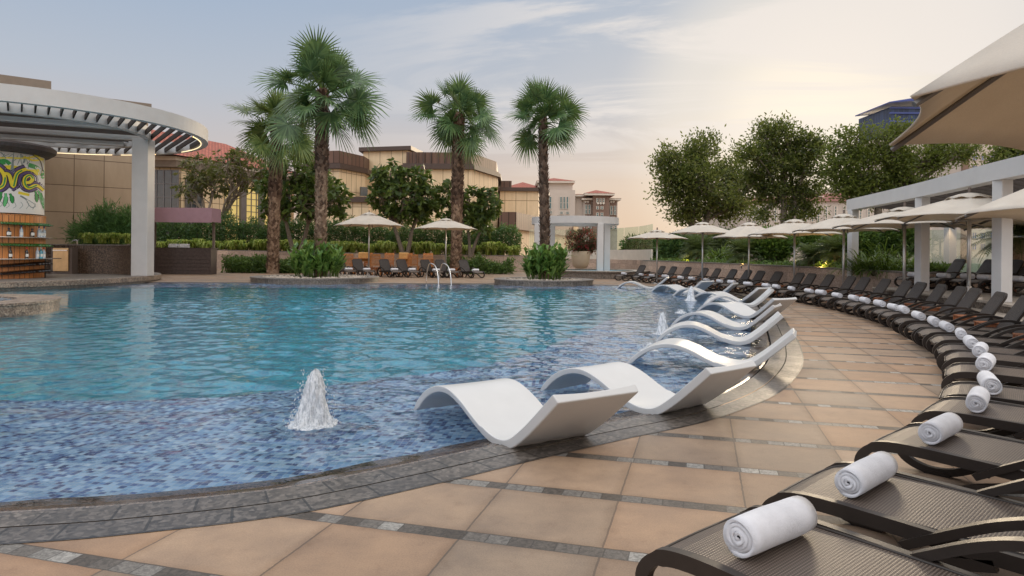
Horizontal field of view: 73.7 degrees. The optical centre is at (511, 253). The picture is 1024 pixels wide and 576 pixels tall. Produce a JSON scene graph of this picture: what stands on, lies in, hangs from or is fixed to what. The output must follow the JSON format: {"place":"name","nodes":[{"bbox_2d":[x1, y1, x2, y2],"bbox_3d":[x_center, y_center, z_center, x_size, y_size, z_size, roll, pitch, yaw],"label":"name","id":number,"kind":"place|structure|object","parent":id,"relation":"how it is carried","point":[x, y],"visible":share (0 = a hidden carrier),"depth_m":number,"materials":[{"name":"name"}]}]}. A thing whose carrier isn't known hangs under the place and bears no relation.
{"place":"outdoors","nodes":[
{"label":"outdoors","id":0,"kind":"place"},
{"bbox_2d":[151,130,293,250],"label":"glazed building","id":1,"kind":"structure","parent":0,"point":[243,208],"depth_m":70.96,"materials":[{"name":"beige tile"}]},
{"bbox_2d":[155,169,178,238],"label":"window","id":2,"kind":"structure","parent":1,"relation":"in","point":[164,179],"depth_m":67.91,"materials":[{"name":"grey glass"}]},
{"bbox_2d":[0,283,761,507],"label":"pool water","id":3,"kind":"structure","parent":0,"point":[125,392],"depth_m":9.62,"materials":[{"name":"blue liquid"}]},
{"bbox_2d":[0,294,60,316],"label":"stone ledge","id":4,"kind":"object","parent":3,"relation":"on","point":[14,304],"visible":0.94,"depth_m":17.58,"materials":[{"name":"brown stone"}]},
{"bbox_2d":[283,368,340,430],"bbox_3d":[-1.868,1.361,6.433,0.550,0.561,0.523,0,0,0],"label":"water jet","id":5,"kind":"object","parent":3,"relation":"on","point":[313,413],"visible":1,"depth_m":6.33},
{"bbox_2d":[414,378,637,447],"bbox_3d":[-0.013,1.364,6.307,0.833,0.628,2.516,0,0,-33],"label":"wave lounger","id":6,"kind":"object","parent":3,"relation":"on","point":[509,413],"visible":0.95,"depth_m":5.94,"materials":[{"name":"plastic"}]},
{"bbox_2d":[541,360,755,414],"bbox_3d":[1.380,1.376,7.486,0.793,0.628,2.396,0,0,-39],"label":"wave lounger","id":7,"kind":"object","parent":3,"relation":"on","point":[704,386],"visible":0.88,"depth_m":7.29,"materials":[{"name":"plastic"}]},
{"bbox_2d":[627,328,796,366],"bbox_3d":[2.904,1.389,10.014,2.341,0.628,0.775,0,0,23],"label":"wave lounger","id":8,"kind":"object","parent":3,"relation":"on","point":[704,354],"visible":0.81,"depth_m":9.91,"materials":[{"name":"plastic"}]},
{"bbox_2d":[656,311,783,344],"bbox_3d":[3.868,1.397,12.825,2.242,0.628,0.742,0,0,18],"label":"wave lounger","id":9,"kind":"object","parent":3,"relation":"on","point":[768,324],"visible":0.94,"depth_m":12.64,"materials":[{"name":"plastic"}]},
{"bbox_2d":[671,303,781,329],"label":"wave lounger","id":10,"kind":"object","parent":3,"relation":"on","point":[725,321],"visible":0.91,"depth_m":15.17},
{"bbox_2d":[694,287,771,302],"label":"wave lounger","id":11,"kind":"object","parent":3,"relation":"on","point":[755,294],"visible":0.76,"depth_m":23.27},
{"bbox_2d":[696,297,796,318],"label":"wave lounger","id":12,"kind":"object","parent":3,"relation":"on","point":[740,310],"visible":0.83,"depth_m":18.00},
{"bbox_2d":[0,282,768,512],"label":"wet edge","id":13,"kind":"object","parent":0,"point":[764,343],"visible":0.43,"depth_m":4.78,"materials":[{"name":"stone"}]},
{"bbox_2d":[0,282,786,527],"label":"overflow slot","id":14,"kind":"object","parent":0,"point":[414,474],"visible":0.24,"depth_m":5.55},
{"bbox_2d":[298,146,501,254],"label":"beige building","id":15,"kind":"structure","parent":0,"point":[353,174],"depth_m":84.00,"materials":[{"name":"paint"}]},
{"bbox_2d":[0,269,1023,575],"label":"pool deck","id":16,"kind":"structure","parent":0,"point":[624,507],"depth_m":4.42,"materials":[{"name":"tile"}]},
{"bbox_2d":[0,74,151,243],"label":"tan building","id":17,"kind":"structure","parent":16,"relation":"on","point":[75,184],"depth_m":41.36,"materials":[{"name":"stone"}]},
{"bbox_2d":[0,272,161,290],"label":"bar island","id":18,"kind":"structure","parent":16,"relation":"on","point":[49,281],"depth_m":29.89,"materials":[{"name":"stone"}]},
{"bbox_2d":[0,139,61,278],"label":"bar drum","id":19,"kind":"object","parent":18,"relation":"on","point":[22,181],"visible":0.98,"depth_m":29.89,"materials":[{"name":"multicoloured wood"}]},
{"bbox_2d":[51,248,77,273],"bbox_3d":[-23.664,0.407,36.032,1.097,1.359,0.635,0,0,0],"label":"steel cabinet","id":20,"kind":"object","parent":18,"relation":"on","point":[67,263],"visible":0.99,"depth_m":35.81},
{"bbox_2d":[46,244,130,274],"bbox_3d":[-22.373,0.314,35.954,7.483,1.567,2.155,0,0,7],"label":"planter","id":21,"kind":"object","parent":18,"relation":"on","point":[103,259],"visible":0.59,"depth_m":36.29,"materials":[{"name":"brown stone"}]},
{"bbox_2d":[77,232,130,242],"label":"variegated grass","id":22,"kind":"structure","parent":21,"relation":"on","point":[103,237],"depth_m":36.77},
{"bbox_2d":[0,83,207,275],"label":"ring pergola","id":23,"kind":"object","parent":18,"relation":"on","point":[62,122],"visible":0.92,"depth_m":32.89,"materials":[{"name":"white"}]},
{"bbox_2d":[59,197,154,244],"bbox_3d":[-23.029,-1.474,38.552,5.186,3.630,3.315,0,0,0],"label":"feathery shrub","id":24,"kind":"object","parent":18,"relation":"on","point":[108,220],"visible":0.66,"depth_m":38.07,"materials":[{"name":"green plant"}]},
{"bbox_2d":[154,207,220,273],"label":"towel counter","id":25,"kind":"object","parent":16,"relation":"on","point":[185,261],"visible":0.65,"depth_m":45.48,"materials":[{"name":"brown wood"}]},
{"bbox_2d":[221,252,301,273],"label":"hedge","id":26,"kind":"object","parent":16,"relation":"on","point":[256,263],"visible":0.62,"depth_m":49.35,"materials":[{"name":"green plant"}]},
{"bbox_2d":[224,84,315,273],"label":"fan palm","id":27,"kind":"object","parent":16,"relation":"on","point":[255,139],"visible":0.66,"depth_m":48.57,"materials":[{"name":"green plant"}]},
{"bbox_2d":[252,151,354,252],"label":"frangipani tree","id":28,"kind":"object","parent":16,"relation":"on","point":[301,186],"visible":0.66,"depth_m":55.50,"materials":[{"name":"green plant"}]},
{"bbox_2d":[249,274,378,284],"bbox_3d":[-10.596,1.541,36.900,6.720,0.737,6.720,0,0,0],"label":"round planter","id":29,"kind":"object","parent":16,"relation":"on","point":[303,280],"visible":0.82,"depth_m":34.40,"materials":[{"name":"grey stone"}]},
{"bbox_2d":[286,238,347,277],"bbox_3d":[-10.543,0.179,36.987,3.530,2.272,3.304,0,0,0],"label":"leafy plant","id":30,"kind":"object","parent":29,"relation":"on","point":[324,261],"visible":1,"depth_m":36.18,"materials":[{"name":"green plant"}]},
{"bbox_2d":[248,24,391,277],"bbox_3d":[-10.256,-5.292,37.056,6.892,13.410,6.972,0,0,45],"label":"fan palm","id":31,"kind":"object","parent":29,"relation":"on","point":[323,66],"visible":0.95,"depth_m":36.35,"materials":[{"name":"green plant"}]},
{"bbox_2d":[333,210,404,274],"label":"parasol","id":32,"kind":"object","parent":16,"relation":"on","point":[369,219],"visible":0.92,"depth_m":45.47,"materials":[{"name":"fabric"}]},
{"bbox_2d":[217,250,526,270],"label":"planter wall","id":33,"kind":"structure","parent":16,"relation":"on","point":[497,258],"depth_m":59.95,"materials":[{"name":"beige stone"}]},
{"bbox_2d":[156,238,521,254],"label":"variegated grass","id":34,"kind":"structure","parent":33,"relation":"on","point":[381,245],"depth_m":59.78,"materials":[{"name":"plant"}]},
{"bbox_2d":[0,282,803,544],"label":"pool paver rim","id":35,"kind":"object","parent":16,"relation":"on","point":[784,377],"visible":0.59,"depth_m":4.65,"materials":[{"name":"stone"}]},
{"bbox_2d":[365,157,446,252],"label":"frangipani tree","id":36,"kind":"object","parent":16,"relation":"on","point":[418,208],"visible":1,"depth_m":55.26,"materials":[{"name":"green plant"}]},
{"bbox_2d":[414,216,477,275],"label":"parasol","id":37,"kind":"object","parent":16,"relation":"on","point":[445,223],"visible":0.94,"depth_m":45.51,"materials":[{"name":"fabric"}]},
{"bbox_2d":[405,71,504,273],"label":"fan palm","id":38,"kind":"object","parent":16,"relation":"on","point":[451,127],"visible":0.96,"depth_m":50.56,"materials":[{"name":"green plant"}]},
{"bbox_2d":[434,179,503,257],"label":"frangipani tree","id":39,"kind":"object","parent":16,"relation":"on","point":[477,213],"visible":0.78,"depth_m":55.43,"materials":[{"name":"green plant"}]},
{"bbox_2d":[446,252,516,273],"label":"hedge","id":40,"kind":"object","parent":16,"relation":"on","point":[480,263],"visible":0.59,"depth_m":51.88,"materials":[{"name":"green plant"}]},
{"bbox_2d":[498,181,578,255],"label":"beige annex","id":41,"kind":"object","parent":16,"relation":"on","point":[520,207],"visible":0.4,"depth_m":96.00,"materials":[{"name":"paint"}]},
{"bbox_2d":[494,277,593,286],"bbox_3d":[1.683,1.661,36.400,5.320,0.707,5.320,0,0,0],"label":"round planter","id":42,"kind":"object","parent":16,"relation":"on","point":[525,281],"visible":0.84,"depth_m":34.34,"materials":[{"name":"grey stone"}]},
{"bbox_2d":[514,240,575,279],"bbox_3d":[1.813,0.270,36.441,3.055,2.321,2.964,0,0,43],"label":"leafy plant","id":43,"kind":"object","parent":42,"relation":"on","point":[536,262],"visible":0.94,"depth_m":35.81,"materials":[{"name":"green plant"}]},
{"bbox_2d":[502,75,589,278],"bbox_3d":[1.751,-4.100,36.328,4.745,11.242,5.033,0,0,0],"label":"fan palm","id":44,"kind":"object","parent":42,"relation":"on","point":[546,98],"visible":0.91,"depth_m":36.14,"materials":[{"name":"green plant"}]},
{"bbox_2d":[552,269,649,278],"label":"spa pool","id":45,"kind":"structure","parent":16,"relation":"on","point":[589,273],"depth_m":43.57,"materials":[{"name":"stone"}]},
{"bbox_2d":[532,215,618,270],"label":"round pergola","id":46,"kind":"object","parent":45,"relation":"on","point":[603,224],"visible":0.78,"depth_m":46.15,"materials":[{"name":"paint"}]},
{"bbox_2d":[565,259,642,269],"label":"parapet wall","id":47,"kind":"structure","parent":16,"relation":"on","point":[625,264],"depth_m":54.97,"materials":[{"name":"beige stone"}]},
{"bbox_2d":[571,251,589,268],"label":"plant pot","id":48,"kind":"object","parent":47,"relation":"on","point":[581,260],"visible":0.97,"depth_m":51.44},
{"bbox_2d":[563,226,596,255],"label":"bougainvillea","id":49,"kind":"object","parent":48,"relation":"in","point":[579,243],"visible":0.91,"depth_m":51.69,"materials":[{"name":"red plant"}]},
{"bbox_2d":[529,249,652,259],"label":"glass balustrade","id":50,"kind":"object","parent":47,"relation":"on","point":[647,254],"visible":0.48,"depth_m":53.67,"materials":[{"name":"white"}]},
{"bbox_2d":[619,231,662,259],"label":"garden bush","id":51,"kind":"object","parent":16,"relation":"on","point":[636,244],"visible":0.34,"depth_m":57.23,"materials":[{"name":"green plant"}]},
{"bbox_2d":[654,226,698,259],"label":"garden bush","id":52,"kind":"object","parent":16,"relation":"on","point":[666,247],"visible":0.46,"depth_m":52.39,"materials":[{"name":"green plant"}]},
{"bbox_2d":[668,219,728,289],"bbox_3d":[8.820,0.053,31.605,2.943,3.246,2.943,0,0,2],"label":"parasol","id":53,"kind":"object","parent":16,"relation":"on","point":[703,228],"visible":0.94,"depth_m":31.19,"materials":[{"name":"fabric"}]},
{"bbox_2d":[643,123,763,234],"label":"spreading tree","id":54,"kind":"object","parent":16,"relation":"on","point":[679,173],"visible":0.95,"depth_m":61.25,"materials":[{"name":"green plant"}]},
{"bbox_2d":[713,219,787,290],"bbox_3d":[10.576,0.087,30.476,3.135,3.207,3.135,0,0,-28],"label":"parasol","id":55,"kind":"object","parent":16,"relation":"on","point":[743,230],"visible":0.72,"depth_m":30.06,"materials":[{"name":"fabric"}]},
{"bbox_2d":[718,110,835,260],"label":"spreading tree","id":56,"kind":"object","parent":16,"relation":"on","point":[791,158],"visible":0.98,"depth_m":49.48,"materials":[{"name":"green plant"}]},
{"bbox_2d":[748,216,842,294],"bbox_3d":[11.390,0.096,27.527,3.398,3.204,3.398,0,0,-40],"label":"parasol","id":57,"kind":"object","parent":16,"relation":"on","point":[788,227],"visible":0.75,"depth_m":27.19,"materials":[{"name":"fabric"}]},
{"bbox_2d":[642,260,987,294],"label":"planter wall","id":58,"kind":"structure","parent":16,"relation":"on","point":[786,270],"depth_m":30.59,"materials":[{"name":"beige stone"}]},
{"bbox_2d":[635,505,1023,575],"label":"sun lounger","id":59,"kind":"object","parent":16,"relation":"on","point":[822,548],"visible":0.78,"depth_m":2.81,"materials":[{"name":"brown plastic"}]},
{"bbox_2d":[723,495,817,557],"bbox_3d":[1.117,1.173,2.942,0.484,0.159,0.162,0,0,-36],"label":"rolled towel","id":60,"kind":"object","parent":59,"relation":"on","point":[753,532],"visible":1,"depth_m":2.85,"materials":[{"name":"fabric"}]},
{"bbox_2d":[792,210,899,283],"bbox_3d":[11.515,0.099,23.704,3.131,3.200,3.131,0,0,8],"label":"parasol","id":61,"kind":"object","parent":16,"relation":"on","point":[827,225],"visible":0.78,"depth_m":23.54,"materials":[{"name":"fabric"}]},
{"bbox_2d":[818,278,890,309],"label":"sun lounger","id":62,"kind":"object","parent":16,"relation":"on","point":[882,286],"visible":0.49,"depth_m":20.22,"materials":[{"name":"brown plastic"}]},
{"bbox_2d":[833,280,912,312],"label":"sun lounger","id":63,"kind":"object","parent":16,"relation":"on","point":[904,287],"visible":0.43,"depth_m":18.91,"materials":[{"name":"brown plastic"}]},
{"bbox_2d":[843,282,926,317],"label":"sun lounger","id":64,"kind":"object","parent":16,"relation":"on","point":[917,290],"visible":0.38,"depth_m":17.91,"materials":[{"name":"brown plastic"}]},
{"bbox_2d":[762,461,1023,574],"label":"sun lounger","id":65,"kind":"object","parent":16,"relation":"on","point":[914,511],"visible":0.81,"depth_m":3.39,"materials":[{"name":"brown plastic"}]},
{"bbox_2d":[834,451,897,497],"bbox_3d":[1.913,1.186,3.678,0.515,0.147,0.149,0,0,-42],"label":"rolled towel","id":66,"kind":"object","parent":65,"relation":"on","point":[862,476],"visible":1,"depth_m":3.56,"materials":[{"name":"fabric"}]},
{"bbox_2d":[814,114,989,214],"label":"spreading tree","id":67,"kind":"object","parent":16,"relation":"on","point":[902,166],"visible":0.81,"depth_m":43.45,"materials":[{"name":"green plant"}]},
{"bbox_2d":[857,284,947,321],"bbox_3d":[9.714,1.216,16.812,2.044,0.944,0.889,0,0,14],"label":"sun lounger","id":68,"kind":"object","parent":16,"relation":"on","point":[937,293],"visible":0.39,"depth_m":16.66,"materials":[{"name":"brown plastic"}]},
{"bbox_2d":[832,202,983,280],"bbox_3d":[11.677,0.095,20.317,3.652,3.211,3.652,0,0,5],"label":"parasol","id":69,"kind":"object","parent":16,"relation":"on","point":[867,222],"visible":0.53,"depth_m":20.28,"materials":[{"name":"fabric"}]},
{"bbox_2d":[869,286,967,324],"bbox_3d":[9.441,1.214,15.689,2.044,0.944,0.888,0,0,15],"label":"sun lounger","id":70,"kind":"object","parent":16,"relation":"on","point":[957,294],"visible":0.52,"depth_m":15.69,"materials":[{"name":"brown plastic"}]},
{"bbox_2d":[878,288,981,330],"bbox_3d":[9.210,1.212,14.884,2.043,0.944,0.889,0,0,16],"label":"sun lounger","id":71,"kind":"object","parent":16,"relation":"on","point":[969,299],"visible":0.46,"depth_m":14.74,"materials":[{"name":"brown plastic"}]},
{"bbox_2d":[854,422,1023,493],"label":"sun lounger","id":72,"kind":"object","parent":16,"relation":"on","point":[978,455],"visible":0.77,"depth_m":4.48,"materials":[{"name":"brown plastic"}]},
{"bbox_2d":[918,412,962,444],"bbox_3d":[2.933,1.195,4.669,0.485,0.147,0.150,0,0,-42],"label":"rolled towel","id":73,"kind":"object","parent":72,"relation":"on","point":[938,429],"visible":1,"depth_m":4.55,"materials":[{"name":"fabric"}]},
{"bbox_2d":[873,290,1023,316],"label":"terrace","id":74,"kind":"structure","parent":16,"relation":"on","point":[1002,309],"depth_m":16.05,"materials":[{"name":"tile"}]},
{"bbox_2d":[872,287,1023,307],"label":"terrace paving","id":75,"kind":"structure","parent":74,"relation":"on","point":[986,296],"depth_m":18.17,"materials":[{"name":"tile"}]},
{"bbox_2d":[846,155,1023,301],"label":"pergola","id":76,"kind":"object","parent":75,"relation":"on","point":[996,180],"visible":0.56,"depth_m":18.30,"materials":[{"name":"white"}]},
{"bbox_2d":[874,187,1016,299],"bbox_3d":[10.989,-0.243,16.410,3.767,2.674,3.767,0,0,10],"label":"parasol","id":77,"kind":"object","parent":75,"relation":"on","point":[952,208],"visible":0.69,"depth_m":16.22,"materials":[{"name":"fabric"}]},
{"bbox_2d":[891,291,1013,339],"bbox_3d":[8.637,1.207,13.347,2.044,0.944,0.888,0,0,19],"label":"sun lounger","id":78,"kind":"object","parent":16,"relation":"on","point":[995,302],"visible":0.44,"depth_m":13.21,"materials":[{"name":"brown plastic"}]},
{"bbox_2d":[889,23,1023,151],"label":"parasol","id":79,"kind":"object","parent":16,"relation":"on","point":[977,98],"visible":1,"depth_m":4.00,"materials":[{"name":"fabric"}]},
{"bbox_2d":[904,295,1023,346],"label":"sun lounger","id":80,"kind":"object","parent":16,"relation":"on","point":[1016,312],"visible":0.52,"depth_m":12.10,"materials":[{"name":"brown plastic"}]},
{"bbox_2d":[911,396,1023,438],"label":"sun lounger","id":81,"kind":"object","parent":16,"relation":"on","point":[1006,418],"visible":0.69,"depth_m":5.50,"materials":[{"name":"brown plastic"}]},
{"bbox_2d":[965,386,989,412],"bbox_3d":[3.843,1.202,5.630,0.151,0.149,0.495,0,0,38],"label":"rolled towel","id":82,"kind":"object","parent":81,"relation":"on","point":[977,399],"visible":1,"depth_m":5.46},
{"bbox_2d":[914,320,1023,350],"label":"sun lounger","id":83,"kind":"object","parent":16,"relation":"on","point":[926,333],"visible":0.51,"depth_m":11.36,"materials":[{"name":"brown plastic"}]},
{"bbox_2d":[926,327,1023,353],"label":"sun lounger","id":84,"kind":"object","parent":16,"relation":"on","point":[938,340],"visible":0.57,"depth_m":10.37,"materials":[{"name":"brown plastic"}]},
{"bbox_2d":[934,340,1023,369],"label":"sun lounger","id":85,"kind":"object","parent":16,"relation":"on","point":[941,351],"visible":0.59,"depth_m":9.36,"materials":[{"name":"brown plastic"}]},
{"bbox_2d":[938,381,1023,432],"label":"sun lounger","id":86,"kind":"object","parent":16,"relation":"on","point":[1012,394],"visible":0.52,"depth_m":6.35,"materials":[{"name":"brown plastic"}]},
{"bbox_2d":[977,370,1002,394],"bbox_3d":[4.447,1.202,6.362,0.160,0.158,0.507,0,0,29],"label":"rolled towel","id":87,"kind":"object","parent":86,"relation":"on","point":[989,381],"visible":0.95,"depth_m":6.17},
{"bbox_2d":[941,362,1023,388],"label":"sun lounger","id":88,"kind":"object","parent":16,"relation":"on","point":[1011,376],"visible":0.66,"depth_m":7.45,"materials":[{"name":"brown plastic"}]},
{"bbox_2d":[941,350,1023,381],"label":"sun lounger","id":89,"kind":"object","parent":16,"relation":"on","point":[956,356],"visible":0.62,"depth_m":8.49,"materials":[{"name":"brown plastic"}]},
{"bbox_2d":[955,189,1023,221],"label":"parasol","id":90,"kind":"object","parent":16,"relation":"on","point":[1010,206],"visible":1,"depth_m":10.12,"materials":[{"name":"fabric"}]},
{"bbox_2d":[974,145,1023,165],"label":"spreading tree","id":91,"kind":"object","parent":16,"relation":"on","point":[1000,153],"visible":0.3,"depth_m":29.84,"materials":[{"name":"green plant"}]},
{"bbox_2d":[512,178,620,249],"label":"red roofed hotel","id":92,"kind":"structure","parent":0,"point":[565,199],"depth_m":180.00,"materials":[{"name":"paint"}]},
{"bbox_2d":[707,190,931,262],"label":"pink building","id":93,"kind":"structure","parent":0,"point":[836,207],"depth_m":102.51,"materials":[{"name":"paint"}]},
{"bbox_2d":[859,136,1020,263],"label":"cream block","id":94,"kind":"structure","parent":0,"point":[938,243],"depth_m":130.37,"materials":[{"name":"paint"}]},
{"label":"planting bed","id":95,"kind":"structure","parent":0,"visible":0},
{"bbox_2d":[170,146,268,237],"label":"frangipani tree","id":96,"kind":"object","parent":95,"relation":"on","point":[211,176],"visible":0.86,"depth_m":62.41,"materials":[{"name":"green plant"}]},
{"bbox_2d":[156,209,354,250],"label":"hedge","id":97,"kind":"object","parent":95,"relation":"on","point":[241,232],"visible":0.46,"depth_m":60.84,"materials":[{"name":"green plant"}]},
{"bbox_2d":[349,218,524,254],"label":"hedge","id":98,"kind":"object","parent":95,"relation":"on","point":[386,233],"visible":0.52,"depth_m":61.15,"materials":[{"name":"green plant"}]},
{"label":"garden soil","id":99,"kind":"structure","parent":0,"visible":0},
{"bbox_2d":[672,234,721,260],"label":"cycad","id":100,"kind":"object","parent":99,"relation":"on","point":[695,245],"visible":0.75,"depth_m":43.62,"materials":[{"name":"green plant"}]},
{"bbox_2d":[721,238,768,269],"bbox_3d":[12.137,-0.023,36.003,3.161,2.368,3.112,0,0,0],"label":"cycad","id":101,"kind":"object","parent":99,"relation":"on","point":[741,246],"visible":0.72,"depth_m":35.63,"materials":[{"name":"green plant"}]},
{"bbox_2d":[747,224,796,263],"bbox_3d":[13.636,-0.330,35.966,3.024,2.494,2.394,0,0,0],"label":"garden bush","id":102,"kind":"object","parent":99,"relation":"on","point":[776,249],"visible":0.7,"depth_m":35.45,"materials":[{"name":"green plant"}]},
{"bbox_2d":[650,257,964,271],"bbox_3d":[12.355,0.579,35.029,2.795,0.767,25.754,0,0,-9],"label":"ground cover","id":103,"kind":"object","parent":99,"relation":"on","point":[943,266],"visible":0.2,"depth_m":31.28,"materials":[{"name":"green plant"}]},
{"bbox_2d":[789,239,829,269],"bbox_3d":[13.159,0.184,29.998,2.292,1.576,2.533,0,0,0],"label":"cycad","id":104,"kind":"object","parent":99,"relation":"on","point":[807,253],"visible":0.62,"depth_m":29.79,"materials":[{"name":"green plant"}]},
{"bbox_2d":[808,234,846,266],"bbox_3d":[13.847,0.028,28.956,2.660,2.181,3.010,0,0,0],"label":"cycad","id":105,"kind":"object","parent":99,"relation":"on","point":[832,245],"visible":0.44,"depth_m":28.78,"materials":[{"name":"green plant"}]},
{"bbox_2d":[822,248,901,279],"bbox_3d":[13.069,0.472,25.088,2.977,1.277,3.108,0,0,-28],"label":"strap plant","id":106,"kind":"object","parent":99,"relation":"on","point":[856,266],"visible":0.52,"depth_m":24.93,"materials":[{"name":"green plant"}]},
{"bbox_2d":[846,253,912,278],"bbox_3d":[13.181,0.533,24.011,2.836,1.109,2.754,0,0,-38],"label":"strap plant","id":107,"kind":"object","parent":99,"relation":"on","point":[884,265],"visible":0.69,"depth_m":23.73,"materials":[{"name":"green plant"}]},
{"bbox_2d":[837,228,931,260],"bbox_3d":[15.144,-0.365,27.964,3.658,2.472,2.121,0,0,0],"label":"garden bush","id":108,"kind":"object","parent":99,"relation":"on","point":[895,238],"visible":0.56,"depth_m":27.51,"materials":[{"name":"green plant"}]},
{"bbox_2d":[954,225,1023,269],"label":"cycad","id":109,"kind":"object","parent":99,"relation":"on","point":[1018,247],"visible":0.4,"depth_m":21.86,"materials":[{"name":"green plant"}]},
{"bbox_3d":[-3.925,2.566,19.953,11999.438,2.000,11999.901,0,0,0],"label":"ground","id":110,"kind":"structure","parent":0,"visible":0},
{"bbox_2d":[855,98,919,143],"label":"blue tower","id":111,"kind":"structure","parent":110,"relation":"on","point":[904,108],"depth_m":211.76,"materials":[{"name":"glass"}]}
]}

